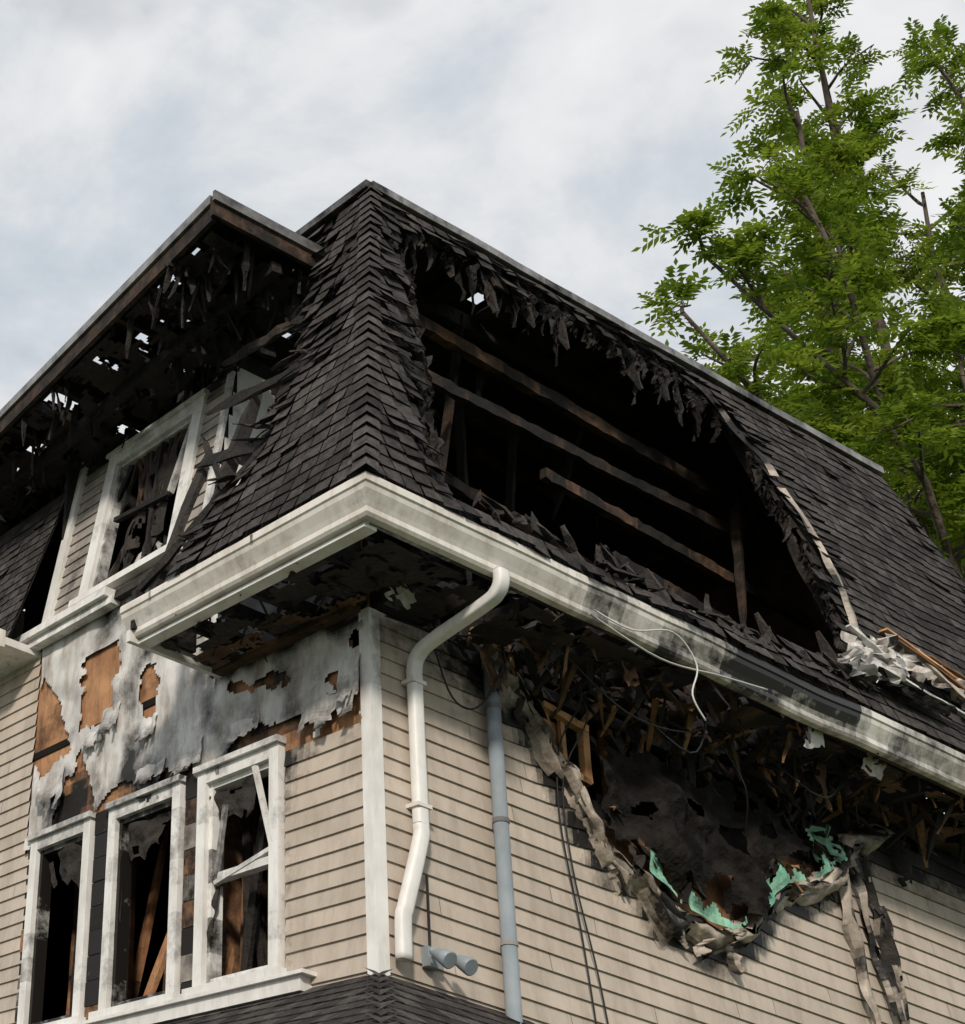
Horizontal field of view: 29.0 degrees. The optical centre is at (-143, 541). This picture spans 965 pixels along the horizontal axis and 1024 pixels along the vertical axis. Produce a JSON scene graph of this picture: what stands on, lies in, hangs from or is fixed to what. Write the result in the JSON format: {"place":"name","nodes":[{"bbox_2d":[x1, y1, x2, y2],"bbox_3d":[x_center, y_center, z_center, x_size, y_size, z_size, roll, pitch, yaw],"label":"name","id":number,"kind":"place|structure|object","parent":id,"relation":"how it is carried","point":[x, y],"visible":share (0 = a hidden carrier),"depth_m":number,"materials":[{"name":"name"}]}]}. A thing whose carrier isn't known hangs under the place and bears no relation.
{"place":"outdoors","nodes":[
{"label":"outdoors","id":0,"kind":"place"},
{"bbox_2d":[0,0,964,813],"label":"sky","id":1,"kind":"structure","parent":0,"point":[546,132],"materials":[{"name":"white"}]},
{"label":"ground","id":2,"kind":"structure","parent":0,"visible":0},
{"bbox_2d":[162,967,534,1023],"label":"shingle roof","id":3,"kind":"object","parent":2,"relation":"on","point":[371,999],"visible":0.96,"depth_m":9.39,"materials":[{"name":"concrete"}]},
{"bbox_2d":[0,650,366,1023],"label":"front wall siding","id":4,"kind":"object","parent":3,"relation":"on","point":[325,910],"visible":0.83,"depth_m":10.55,"materials":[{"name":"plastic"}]},
{"bbox_2d":[1,538,369,1023],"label":"front wall sheathing","id":5,"kind":"object","parent":3,"relation":"attached to","point":[102,665],"visible":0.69,"depth_m":12.50,"materials":[{"name":"brown wood"}]},
{"bbox_2d":[23,539,363,850],"bbox_3d":[2.387,0.992,12.383,0.114,1.902,3.780,21,-32,-22],"label":"torn house wrap","id":6,"kind":"object","parent":5,"relation":"attached to","point":[197,718],"visible":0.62,"depth_m":12.26,"materials":[{"name":"white plastic"}]},
{"bbox_2d":[72,607,391,1023],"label":"sill and corner boards","id":7,"kind":"structure","parent":3,"relation":"on","point":[298,980],"depth_m":10.38,"materials":[{"name":"white wood"}]},
{"bbox_2d":[17,810,95,1023],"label":"front window frame","id":8,"kind":"object","parent":7,"relation":"attached to","point":[48,843],"visible":0.89,"depth_m":12.80,"materials":[{"name":"white wood"}]},
{"bbox_2d":[88,774,186,1019],"bbox_3d":[2.069,2.584,11.855,0.190,1.655,0.950,21,-32,-22],"label":"front window frame","id":9,"kind":"object","parent":7,"relation":"attached to","point":[125,811],"visible":0.81,"depth_m":11.94,"materials":[{"name":"white wood"}]},
{"bbox_2d":[49,774,260,941],"bbox_3d":[2.056,2.607,11.899,0.084,1.365,2.522,21,-32,-22],"label":"burnt window debris","id":10,"kind":"object","parent":9,"relation":"attached to","point":[144,835],"visible":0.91,"depth_m":12.08,"materials":[{"name":"fabric"}]},
{"bbox_2d":[182,734,286,996],"bbox_3d":[2.572,2.198,11.043,0.190,1.655,0.930,21,-32,-22],"label":"front window frame","id":11,"kind":"object","parent":7,"relation":"attached to","point":[266,755],"visible":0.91,"depth_m":11.08,"materials":[{"name":"white wood"}]},
{"bbox_2d":[0,215,964,918],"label":"flat roof and attic","id":12,"kind":"structure","parent":3,"relation":"on","point":[770,565],"depth_m":15.61,"materials":[{"name":"wood"}]},
{"bbox_2d":[0,493,64,678],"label":"side mansard shingles","id":13,"kind":"object","parent":12,"relation":"attached to","point":[24,544],"visible":0.98,"depth_m":15.02,"materials":[{"name":"black"}]},
{"bbox_2d":[42,629,726,1020],"bbox_3d":[4.200,4.352,14.437,6.780,3.040,7.780,21,-32,-22],"label":"floor interior","id":14,"kind":"object","parent":12,"relation":"attached to","point":[244,935],"visible":0.21,"depth_m":12.27,"materials":[{"name":"brown wood"}]},
{"bbox_2d":[154,238,925,806],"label":"attic charred beams","id":15,"kind":"structure","parent":12,"relation":"on","point":[514,430],"depth_m":14.33,"materials":[{"name":"black wood"}]},
{"bbox_2d":[131,195,964,753],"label":"mansard deck and rafters","id":16,"kind":"structure","parent":12,"relation":"on","point":[229,459],"depth_m":12.31,"materials":[{"name":"black wood"}]},
{"bbox_2d":[160,529,964,867],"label":"burnt eave timbers","id":17,"kind":"object","parent":12,"relation":"attached to","point":[384,569],"visible":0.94,"depth_m":11.35,"materials":[{"name":"brown wood"}]},
{"bbox_2d":[385,609,842,1023],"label":"loose cables","id":18,"kind":"object","parent":17,"relation":"hanging from","point":[584,674],"visible":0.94,"depth_m":10.85,"materials":[{"name":"black rubber"}]},
{"bbox_2d":[166,185,964,821],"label":"mansard shingles","id":19,"kind":"object","parent":12,"relation":"on","point":[362,369],"visible":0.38,"depth_m":11.94,"materials":[{"name":"black"}]},
{"bbox_2d":[14,356,402,650],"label":"dormer walls","id":20,"kind":"structure","parent":19,"relation":"attached to","point":[83,493],"depth_m":14.15,"materials":[{"name":"beige wood"}]},
{"bbox_2d":[68,388,209,607],"bbox_3d":[2.431,-0.346,13.984,0.428,1.665,1.420,21,-32,-22],"label":"dormer window frame","id":21,"kind":"object","parent":20,"relation":"in","point":[164,428],"visible":0.73,"depth_m":14.18,"materials":[{"name":"white wood"}]},
{"bbox_2d":[107,422,190,578],"bbox_3d":[2.467,-0.306,14.000,0.280,1.356,1.180,21,-32,-22],"label":"broken window pane","id":22,"kind":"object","parent":21,"relation":"in","point":[162,468],"visible":0.86,"depth_m":13.97,"materials":[{"name":"black glass"}]},
{"bbox_2d":[0,190,326,606],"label":"dormer roof","id":23,"kind":"structure","parent":20,"relation":"on","point":[231,277],"depth_m":13.78,"materials":[{"name":"black wood"}]},
{"bbox_2d":[120,471,964,797],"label":"gutters and fascia","id":24,"kind":"object","parent":19,"relation":"attached to","point":[344,515],"visible":0.98,"depth_m":10.83,"materials":[{"name":"white metal"}]},
{"bbox_2d":[295,179,883,475],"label":"roof edge trim","id":25,"kind":"structure","parent":19,"relation":"on","point":[329,213],"depth_m":13.77,"materials":[{"name":"metal"}]},
{"bbox_2d":[384,215,964,749],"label":"roof hole debris","id":26,"kind":"object","parent":19,"relation":"attached to","point":[890,657],"visible":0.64,"depth_m":12.44,"materials":[{"name":"wood"}]},
{"bbox_2d":[438,678,950,1023],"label":"side wall sheathing and studs","id":27,"kind":"object","parent":12,"relation":"attached to","point":[638,853],"visible":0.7,"depth_m":11.61,"materials":[{"name":"brown wood"}]},
{"bbox_2d":[379,612,964,1023],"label":"side wall siding","id":28,"kind":"object","parent":27,"relation":"attached to","point":[797,961],"visible":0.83,"depth_m":10.80,"materials":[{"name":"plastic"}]},
{"bbox_2d":[421,875,477,975],"bbox_3d":[3.507,2.273,9.836,0.277,0.637,0.270,21,-32,-22],"label":"security floodlight","id":29,"kind":"object","parent":28,"relation":"attached to","point":[436,959],"visible":1,"depth_m":9.67,"materials":[{"name":"grey paint"}]},
{"bbox_2d":[394,566,509,962],"bbox_3d":[3.626,1.330,9.990,0.297,2.373,0.866,21,-32,-22],"label":"white downspout","id":30,"kind":"object","parent":28,"relation":"attached to","point":[414,683],"visible":1,"depth_m":10.25,"materials":[{"name":"metal"}]},
{"bbox_2d":[480,646,522,1023],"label":"grey vent pipe","id":31,"kind":"object","parent":28,"relation":"attached to","point":[509,945],"visible":0.91,"depth_m":10.39,"materials":[{"name":"metal"}]},
{"bbox_2d":[498,651,912,1023],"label":"melted siding edge","id":32,"kind":"object","parent":28,"relation":"attached to","point":[669,919],"visible":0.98,"depth_m":11.18,"materials":[{"name":"beige plastic"}]},
{"bbox_2d":[650,812,847,929],"bbox_3d":[6.335,2.256,11.617,2.276,1.204,0.123,22,-32,-23],"label":"green insulation edge","id":33,"kind":"object","parent":32,"relation":"attached to","point":[781,880],"visible":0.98,"depth_m":11.61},
{"bbox_2d":[599,744,810,922],"bbox_3d":[5.894,2.058,11.426,2.216,1.125,0.238,21,-32,-22],"label":"hanging roofing felt","id":34,"kind":"object","parent":27,"relation":"attached to","point":[680,835],"visible":1,"depth_m":11.36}
]}

